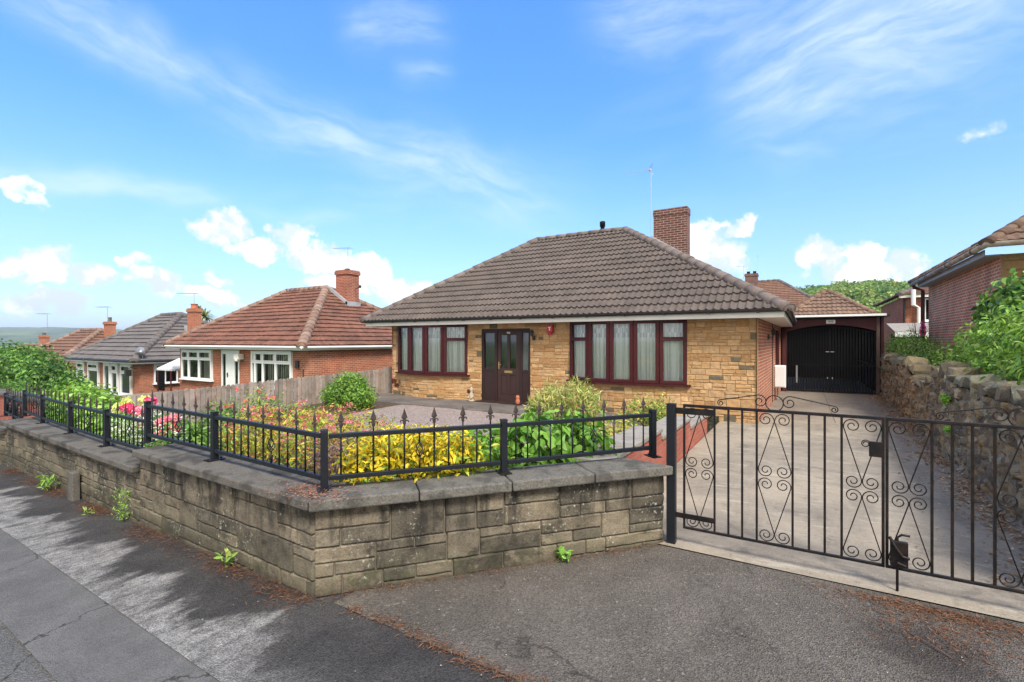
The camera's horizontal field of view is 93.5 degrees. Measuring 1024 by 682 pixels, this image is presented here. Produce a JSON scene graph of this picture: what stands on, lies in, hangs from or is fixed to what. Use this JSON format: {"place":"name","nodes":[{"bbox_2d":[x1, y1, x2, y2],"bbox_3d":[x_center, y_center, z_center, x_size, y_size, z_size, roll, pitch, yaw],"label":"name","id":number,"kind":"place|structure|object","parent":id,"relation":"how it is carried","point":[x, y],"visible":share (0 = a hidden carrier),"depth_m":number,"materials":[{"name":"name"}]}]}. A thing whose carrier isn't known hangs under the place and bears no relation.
{"place":"outdoors","nodes":[
{"label":"outdoors","id":0,"kind":"place"},
{"bbox_2d":[0,620,56,681],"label":"road","id":1,"kind":"structure","parent":0,"point":[19,662],"depth_m":2.75,"materials":[{"name":"grey asphalt"}]},
{"bbox_2d":[0,528,219,681],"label":"gutter strip","id":2,"kind":"object","parent":1,"relation":"on","point":[61,625],"visible":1,"depth_m":3.04,"materials":[{"name":"grey concrete"}]},
{"bbox_2d":[0,327,121,346],"bbox_3d":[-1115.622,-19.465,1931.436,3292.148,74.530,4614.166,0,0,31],"label":"hills","id":3,"kind":"structure","parent":0,"point":[20,335],"depth_m":1251.94,"materials":[{"name":"green plant"}]},
{"bbox_2d":[154,402,293,415],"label":"lawn","id":4,"kind":"structure","parent":0,"point":[205,408],"depth_m":18.13,"materials":[{"name":"green plant"}]},
{"bbox_2d":[0,376,31,392],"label":"bush","id":5,"kind":"object","parent":4,"relation":"on","point":[14,387],"visible":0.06,"depth_m":13.40,"materials":[{"name":"green plant"}]},
{"bbox_2d":[0,338,115,395],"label":"garden tree","id":6,"kind":"object","parent":4,"relation":"on","point":[28,365],"visible":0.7,"depth_m":18.61,"materials":[{"name":"green plant"}]},
{"bbox_2d":[54,361,89,382],"bbox_3d":[-22.758,2.154,24.258,4.406,2.520,2.002,0,0,31],"label":"garden tree","id":7,"kind":"object","parent":4,"relation":"on","point":[82,377],"visible":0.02,"depth_m":24.59,"materials":[{"name":"green plant"}]},
{"bbox_2d":[0,465,517,681],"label":"pavement","id":8,"kind":"structure","parent":0,"point":[105,560],"depth_m":3.24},
{"bbox_2d":[34,473,60,490],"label":"weed","id":9,"kind":"object","parent":8,"relation":"on","point":[52,478],"visible":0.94,"depth_m":6.22,"materials":[{"name":"green plant"}]},
{"bbox_2d":[82,507,94,514],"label":"weed","id":10,"kind":"object","parent":8,"relation":"on","point":[84,508],"visible":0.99,"depth_m":5.28,"materials":[{"name":"green plant"}]},
{"bbox_2d":[111,487,132,521],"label":"weed","id":11,"kind":"object","parent":8,"relation":"on","point":[121,513],"visible":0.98,"depth_m":5.00,"materials":[{"name":"green plant"}]},
{"bbox_2d":[214,548,237,568],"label":"weed","id":12,"kind":"object","parent":8,"relation":"on","point":[228,558],"visible":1,"depth_m":3.86,"materials":[{"name":"green plant"}]},
{"bbox_2d":[1,468,669,609],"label":"pine needles","id":13,"kind":"object","parent":8,"relation":"on","point":[152,535],"visible":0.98,"depth_m":3.91,"materials":[{"name":"brown plant"}]},
{"bbox_2d":[131,402,396,481],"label":"garden soil","id":14,"kind":"structure","parent":0,"point":[380,405],"depth_m":12.38,"materials":[{"name":"brown soil"}]},
{"bbox_2d":[37,376,149,439],"bbox_3d":[-7.362,1.374,8.507,5.604,1.410,1.104,0,0,37],"label":"green bush","id":15,"kind":"object","parent":14,"relation":"on","point":[87,390],"visible":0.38,"depth_m":8.40,"materials":[{"name":"green plant"}]},
{"bbox_2d":[111,404,188,447],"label":"white flower clump","id":16,"kind":"object","parent":14,"relation":"on","point":[135,430],"visible":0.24,"depth_m":6.24,"materials":[{"name":"green plant"}]},
{"bbox_2d":[119,396,246,450],"bbox_3d":[-4.454,1.246,6.457,2.144,1.060,1.338,0,0,31],"label":"peony plant","id":17,"kind":"object","parent":14,"relation":"on","point":[129,406],"visible":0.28,"depth_m":6.22,"materials":[{"name":"pink plant"}]},
{"bbox_2d":[204,383,328,434],"bbox_3d":[-4.290,1.236,8.582,3.205,0.939,1.256,0,0,31],"label":"rose bush","id":18,"kind":"object","parent":14,"relation":"on","point":[256,401],"visible":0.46,"depth_m":8.70,"materials":[{"name":"green plant"}]},
{"bbox_2d":[219,394,400,472],"bbox_3d":[-2.329,1.088,5.703,2.960,1.022,1.789,0,0,39],"label":"spirea bush","id":19,"kind":"object","parent":14,"relation":"on","point":[325,417],"visible":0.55,"depth_m":5.48,"materials":[{"name":"green plant"}]},
{"bbox_2d":[317,370,378,410],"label":"rounded shrub","id":20,"kind":"object","parent":14,"relation":"on","point":[356,391],"visible":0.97,"depth_m":12.76,"materials":[{"name":"green plant"}]},
{"bbox_2d":[294,438,401,481],"bbox_3d":[-1.445,1.104,4.310,1.200,0.544,0.836,0,0,31],"label":"heather bush","id":21,"kind":"object","parent":14,"relation":"on","point":[333,461],"visible":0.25,"depth_m":4.27,"materials":[{"name":"pink plant"}]},
{"bbox_2d":[328,422,524,484],"bbox_3d":[-0.757,1.051,4.221,1.604,0.733,0.879,0,0,-17],"label":"choisya bush","id":22,"kind":"object","parent":14,"relation":"on","point":[411,455],"visible":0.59,"depth_m":3.95,"materials":[{"name":"yellow plant"}]},
{"bbox_2d":[246,405,646,462],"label":"gravel","id":23,"kind":"structure","parent":14,"relation":"on","point":[421,415],"depth_m":11.27,"materials":[{"name":"grey gravel"}]},
{"bbox_2d":[451,405,619,470],"bbox_3d":[0.197,1.145,5.060,2.006,0.897,1.315,0,0,-23],"label":"hydrangea bush","id":24,"kind":"object","parent":14,"relation":"on","point":[555,439],"visible":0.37,"depth_m":4.83,"materials":[{"name":"green plant"}]},
{"bbox_2d":[524,373,608,419],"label":"variegated shrub","id":25,"kind":"object","parent":14,"relation":"on","point":[567,399],"visible":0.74,"depth_m":10.29,"materials":[{"name":"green plant"}]},
{"bbox_2d":[525,411,637,461],"bbox_3d":[1.066,1.373,6.655,1.028,0.804,2.312,0,0,43],"label":"yellow green shrub","id":26,"kind":"object","parent":14,"relation":"on","point":[609,429],"visible":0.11,"depth_m":6.93,"materials":[{"name":"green plant"}]},
{"bbox_2d":[614,390,674,425],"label":"shrub","id":27,"kind":"object","parent":14,"relation":"on","point":[660,408],"visible":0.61,"depth_m":8.53,"materials":[{"name":"green plant"}]},
{"bbox_2d":[575,414,718,464],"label":"dwarf wall","id":28,"kind":"structure","parent":14,"relation":"on","point":[698,435],"depth_m":6.32,"materials":[{"name":"red brick"},{"name":"grey stone"}]},
{"bbox_2d":[373,393,648,425],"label":"path","id":29,"kind":"structure","parent":0,"point":[397,399],"depth_m":13.23,"materials":[{"name":"grey concrete"}]},
{"bbox_2d":[468,387,474,401],"bbox_3d":[-1.178,1.540,13.902,0.198,0.410,0.204,0,0,31],"label":"garden ornament","id":30,"kind":"object","parent":29,"relation":"on","point":[471,397],"visible":1,"depth_m":13.86,"materials":[{"name":"stone"}]},
{"bbox_2d":[515,395,519,403],"bbox_3d":[0.154,1.589,13.052,0.128,0.251,0.124,0,0,31],"label":"garden ornament","id":31,"kind":"object","parent":29,"relation":"on","point":[517,401],"visible":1,"depth_m":13.01,"materials":[{"name":"ceramic"}]},
{"bbox_2d":[0,0,1023,329],"label":"sky","id":32,"kind":"structure","parent":0,"point":[152,151],"materials":[{"name":"blue"}]},
{"bbox_2d":[335,544,1023,681],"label":"apron","id":33,"kind":"object","parent":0,"point":[672,614],"visible":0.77,"depth_m":3.04,"materials":[{"name":"grey asphalt"}]},
{"bbox_2d":[555,546,573,563],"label":"dandelion","id":34,"kind":"object","parent":33,"relation":"on","point":[562,552],"visible":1,"depth_m":3.90,"materials":[{"name":"green plant"}]},
{"bbox_2d":[164,562,974,677],"bbox_3d":[1.490,1.788,2.488,7.979,0.012,2.595,0,0,31],"label":"grit","id":35,"kind":"object","parent":33,"relation":"on","point":[549,597],"visible":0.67,"depth_m":3.16,"materials":[{"name":"grey gravel"}]},
{"bbox_2d":[342,574,1023,681],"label":"pine needles","id":36,"kind":"object","parent":33,"relation":"on","point":[942,612],"visible":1,"depth_m":3.02,"materials":[{"name":"brown plant"}]},
{"bbox_2d":[910,633,952,658],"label":"twig","id":37,"kind":"object","parent":33,"relation":"on","point":[932,645],"visible":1,"depth_m":2.81,"materials":[{"name":"brown wood"}]},
{"bbox_2d":[658,391,1023,622],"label":"driveway","id":38,"kind":"structure","parent":0,"point":[980,599],"depth_m":5.08,"materials":[{"name":"grey concrete"}]},
{"bbox_2d":[666,403,676,543],"bbox_3d":[1.414,1.187,4.266,0.078,1.267,0.078,0,0,31],"label":"gate post","id":39,"kind":"object","parent":38,"relation":"on","point":[671,480],"visible":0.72,"depth_m":4.24,"materials":[{"name":"metal"}]},
{"bbox_2d":[676,394,884,566],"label":"drive gate","id":40,"kind":"structure","parent":39,"relation":"attached to","point":[876,449],"depth_m":3.80,"materials":[{"name":"metal"}]},
{"bbox_2d":[781,313,889,394],"bbox_3d":[12.846,0.455,19.648,3.100,2.690,8.080,0,0,31],"label":"carport","id":41,"kind":"object","parent":38,"relation":"on","point":[823,353],"visible":0.95,"depth_m":16.75,"materials":[{"name":"painted metal"},{"name":"painted wood"},{"name":"roof tile"}]},
{"bbox_2d":[846,395,1023,589],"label":"fallen leaves","id":42,"kind":"object","parent":38,"relation":"on","point":[942,460],"visible":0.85,"depth_m":5.87,"materials":[{"name":"brown plant"}]},
{"bbox_3d":[4.004,1.187,2.700,0.078,1.267,0.078,0,0,31],"label":"gate post","id":43,"kind":"object","parent":38,"relation":"on","visible":0},
{"bbox_2d":[885,407,1023,593],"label":"drive gate","id":44,"kind":"structure","parent":43,"relation":"attached to","point":[897,556],"depth_m":3.32,"materials":[{"name":"metal"}]},
{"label":"verge","id":45,"kind":"structure","parent":0,"visible":0},
{"bbox_2d":[886,323,928,346],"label":"shed","id":46,"kind":"structure","parent":45,"relation":"on","point":[900,328],"depth_m":20.25,"materials":[{"name":"white wood"}]},
{"bbox_2d":[884,330,968,365],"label":"bramble hedge","id":47,"kind":"object","parent":45,"relation":"on","point":[929,354],"visible":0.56,"depth_m":13.56,"materials":[{"name":"green plant"}]},
{"bbox_2d":[901,316,931,347],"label":"dry stalks","id":48,"kind":"object","parent":47,"relation":"in","point":[912,329],"visible":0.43,"depth_m":15.63,"materials":[{"name":"beige plant"}]},
{"bbox_2d":[914,320,932,349],"bbox_3d":[12.240,-0.123,14.354,0.510,1.054,0.567,0,0,31],"label":"foxglove","id":49,"kind":"object","parent":47,"relation":"on","point":[922,325],"visible":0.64,"depth_m":14.32,"materials":[{"name":"purple plant"}]},
{"bbox_2d":[908,215,1023,370],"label":"neighbour house","id":50,"kind":"structure","parent":45,"relation":"on","point":[954,286],"depth_m":12.38,"materials":[{"name":"brick"}]},
{"bbox_2d":[937,295,1023,384],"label":"laurel hedge","id":51,"kind":"object","parent":45,"relation":"on","point":[1000,352],"visible":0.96,"depth_m":6.96,"materials":[{"name":"green plant"}]},
{"bbox_2d":[969,265,1023,340],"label":"climbing shrub","id":52,"kind":"object","parent":45,"relation":"on","point":[1013,288],"visible":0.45,"depth_m":8.56,"materials":[{"name":"green plant"}]},
{"bbox_3d":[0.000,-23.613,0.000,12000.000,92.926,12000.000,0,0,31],"label":"terrain","id":53,"kind":"structure","parent":0,"visible":0},
{"bbox_2d":[0,389,46,419],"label":"brick garden wall","id":54,"kind":"structure","parent":53,"relation":"on","point":[2,391],"depth_m":11.44,"materials":[{"name":"red brick"}]},
{"bbox_2d":[20,313,49,349],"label":"brick bungalow","id":55,"kind":"object","parent":53,"relation":"on","point":[43,338],"visible":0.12,"depth_m":45.34,"materials":[{"name":"brick"}]},
{"bbox_2d":[32,307,116,373],"bbox_3d":[-33.002,1.050,38.324,11.454,7.500,9.485,0,0,31],"label":"brick bungalow","id":56,"kind":"object","parent":53,"relation":"on","point":[75,340],"visible":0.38,"depth_m":37.17,"materials":[{"name":"brick"}]},
{"bbox_2d":[63,293,206,395],"bbox_3d":[-21.096,0.525,31.300,9.808,6.950,9.853,0,0,31],"label":"brick bungalow","id":57,"kind":"object","parent":53,"relation":"on","point":[129,360],"visible":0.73,"depth_m":27.60,"materials":[{"name":"red brick"}]},
{"bbox_2d":[76,361,85,378],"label":"window","id":58,"kind":"structure","parent":57,"relation":"in","point":[78,363],"depth_m":29.33,"materials":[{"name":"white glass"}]},
{"bbox_2d":[87,362,99,386],"bbox_3d":[-24.637,2.035,28.640,1.720,1.630,0.670,0,0,31],"label":"window","id":59,"kind":"structure","parent":57,"relation":"in","point":[93,368],"depth_m":28.39,"materials":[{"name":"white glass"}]},
{"bbox_2d":[110,363,119,394],"bbox_3d":[-22.113,2.110,27.114,1.020,1.780,0.670,0,0,31],"label":"window","id":60,"kind":"structure","parent":57,"relation":"in","point":[114,367],"depth_m":26.90,"materials":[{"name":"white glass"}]},
{"bbox_2d":[120,363,132,394],"bbox_3d":[-20.893,2.110,26.377,1.470,1.780,0.670,0,0,31],"label":"window","id":61,"kind":"structure","parent":57,"relation":"in","point":[126,382],"depth_m":26.17,"materials":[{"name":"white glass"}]},
{"bbox_2d":[152,364,179,384],"bbox_3d":[-19.155,1.800,26.506,0.650,1.100,1.270,0,0,31],"label":"window","id":62,"kind":"structure","parent":57,"relation":"in","point":[167,373],"depth_m":26.42,"materials":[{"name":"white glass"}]},
{"bbox_2d":[157,358,179,391],"bbox_3d":[-17.241,1.990,24.911,1.523,2.220,1.440,0,0,31],"label":"garden canopy","id":63,"kind":"object","parent":53,"relation":"on","point":[174,365],"visible":0.73,"depth_m":24.43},
{"bbox_2d":[198,305,214,321],"bbox_3d":[-24.120,0.236,37.371,3.022,6.129,2.186,0,0,31],"label":"cordyline palm","id":64,"kind":"object","parent":53,"relation":"on","point":[205,316],"visible":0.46,"depth_m":37.15,"materials":[{"name":"green plant"}]},
{"bbox_2d":[107,366,391,422],"bbox_3d":[-4.112,1.728,16.505,0.146,1.744,16.200,0,0,31],"label":"picket fence","id":65,"kind":"object","parent":53,"relation":"on","point":[383,376],"visible":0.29,"depth_m":12.52,"materials":[{"name":"brown wood"}]},
{"bbox_2d":[161,247,391,402],"bbox_3d":[-9.738,-0.875,24.560,10.890,7.550,10.037,0,0,31],"label":"brick bungalow","id":66,"kind":"object","parent":53,"relation":"on","point":[301,332],"visible":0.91,"depth_m":21.10,"materials":[{"name":"red brick"}]},
{"bbox_2d":[179,349,213,381],"bbox_3d":[-14.539,1.115,22.536,2.820,1.430,0.670,0,0,31],"label":"window","id":67,"kind":"structure","parent":66,"relation":"in","point":[196,365],"depth_m":22.67,"materials":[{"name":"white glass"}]},
{"bbox_2d":[227,354,232,397],"bbox_3d":[-12.279,1.535,20.958,0.520,1.930,0.112,0,0,31],"label":"front door","id":68,"kind":"structure","parent":66,"relation":"in","point":[229,356],"depth_m":20.97,"materials":[{"name":"white plastic"}]},
{"bbox_2d":[251,351,293,390],"bbox_3d":[-9.575,1.165,19.535,2.820,1.530,0.670,0,0,31],"label":"window","id":69,"kind":"structure","parent":66,"relation":"in","point":[265,365],"depth_m":19.62,"materials":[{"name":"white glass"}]},
{"bbox_2d":[0,417,672,597],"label":"garden wall","id":70,"kind":"structure","parent":53,"relation":"on","point":[405,531],"depth_m":3.89,"materials":[{"name":"stone"}]},
{"bbox_2d":[0,387,23,418],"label":"iron railing","id":71,"kind":"object","parent":70,"relation":"on","point":[12,404],"visible":0.79,"depth_m":8.65,"materials":[{"name":"black metal"}]},
{"bbox_2d":[18,383,144,448],"bbox_3d":[-6.149,0.984,6.679,5.179,0.573,0.167,0,0,35],"label":"iron railing","id":72,"kind":"object","parent":70,"relation":"on","point":[68,415],"visible":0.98,"depth_m":6.41,"materials":[{"name":"black metal"}]},
{"bbox_2d":[137,390,319,479],"bbox_3d":[-2.692,0.808,4.407,3.074,0.573,0.150,0,0,33],"label":"iron railing","id":73,"kind":"object","parent":70,"relation":"on","point":[213,449],"visible":0.98,"depth_m":4.33,"materials":[{"name":"black metal"}]},
{"bbox_2d":[259,478,382,506],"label":"pine needles","id":74,"kind":"object","parent":70,"relation":"on","point":[302,491],"visible":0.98,"depth_m":3.46,"materials":[{"name":"brown plant"}]},
{"bbox_2d":[317,397,661,492],"bbox_3d":[-0.018,0.808,4.042,3.008,0.573,0.183,0,0,-21],"label":"iron railing","id":75,"kind":"object","parent":70,"relation":"on","point":[504,461],"visible":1,"depth_m":3.95,"materials":[{"name":"black metal"}]},
{"bbox_2d":[359,164,796,423],"bbox_3d":[2.848,-1.775,17.151,12.646,8.349,10.252,0,0,31],"label":"stone bungalow","id":76,"kind":"object","parent":53,"relation":"on","point":[616,315],"visible":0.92,"depth_m":13.03,"materials":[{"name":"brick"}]},
{"bbox_2d":[395,324,469,375],"bbox_3d":[-2.595,0.273,14.922,2.960,1.545,0.546,0,0,31],"label":"bow window","id":77,"kind":"structure","parent":76,"relation":"in","point":[430,350],"depth_m":14.72,"materials":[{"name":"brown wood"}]},
{"bbox_2d":[498,331,518,401],"bbox_3d":[-0.104,0.742,13.678,0.742,2.055,0.101,0,0,31],"label":"front door","id":78,"kind":"structure","parent":76,"relation":"in","point":[508,341],"depth_m":13.68,"materials":[{"name":"brown wood"}]},
{"bbox_2d":[566,319,690,386],"bbox_3d":[2.712,0.273,11.735,3.100,1.545,0.502,0,0,31],"label":"bow window","id":79,"kind":"structure","parent":76,"relation":"in","point":[636,352],"depth_m":11.53,"materials":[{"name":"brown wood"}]},
{"bbox_2d":[775,331,778,364],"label":"side window","id":80,"kind":"structure","parent":76,"relation":"in","point":[777,332],"depth_m":14.91,"materials":[{"name":"brown wood"}]},
{"bbox_2d":[736,266,810,305],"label":"roof","id":81,"kind":"structure","parent":53,"relation":"on","point":[783,290],"depth_m":39.59,"materials":[{"name":"tile"}]},
{"bbox_2d":[794,289,878,314],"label":"roof","id":82,"kind":"structure","parent":53,"relation":"on","point":[826,302],"depth_m":23.66,"materials":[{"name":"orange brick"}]},
{"bbox_2d":[872,284,928,352],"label":"tall house","id":83,"kind":"structure","parent":53,"relation":"on","point":[904,308],"depth_m":23.46,"materials":[{"name":"red brick"}]},
{"bbox_2d":[925,298,928,321],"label":"window","id":84,"kind":"structure","parent":83,"relation":"in","point":[926,299],"depth_m":23.00,"materials":[{"name":"white glass"}]},
{"bbox_2d":[880,352,1023,528],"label":"rubble wall","id":85,"kind":"structure","parent":53,"relation":"on","point":[915,387],"depth_m":6.40,"materials":[{"name":"grey stone"}]},
{"bbox_2d":[939,393,950,405],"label":"wall weed","id":86,"kind":"object","parent":85,"relation":"attached to","point":[945,399],"depth_m":7.13,"materials":[{"name":"green plant"}]},
{"bbox_2d":[943,425,949,433],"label":"wall weed","id":87,"kind":"object","parent":85,"relation":"attached to","point":[947,429],"depth_m":6.94,"materials":[{"name":"green plant"}]},
{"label":"hillside","id":88,"kind":"structure","parent":0,"visible":0},
{"bbox_2d":[796,278,920,312],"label":"wooded hillside","id":89,"kind":"structure","parent":88,"relation":"on","point":[869,293],"depth_m":133.12,"materials":[{"name":"green plant"}]}
]}

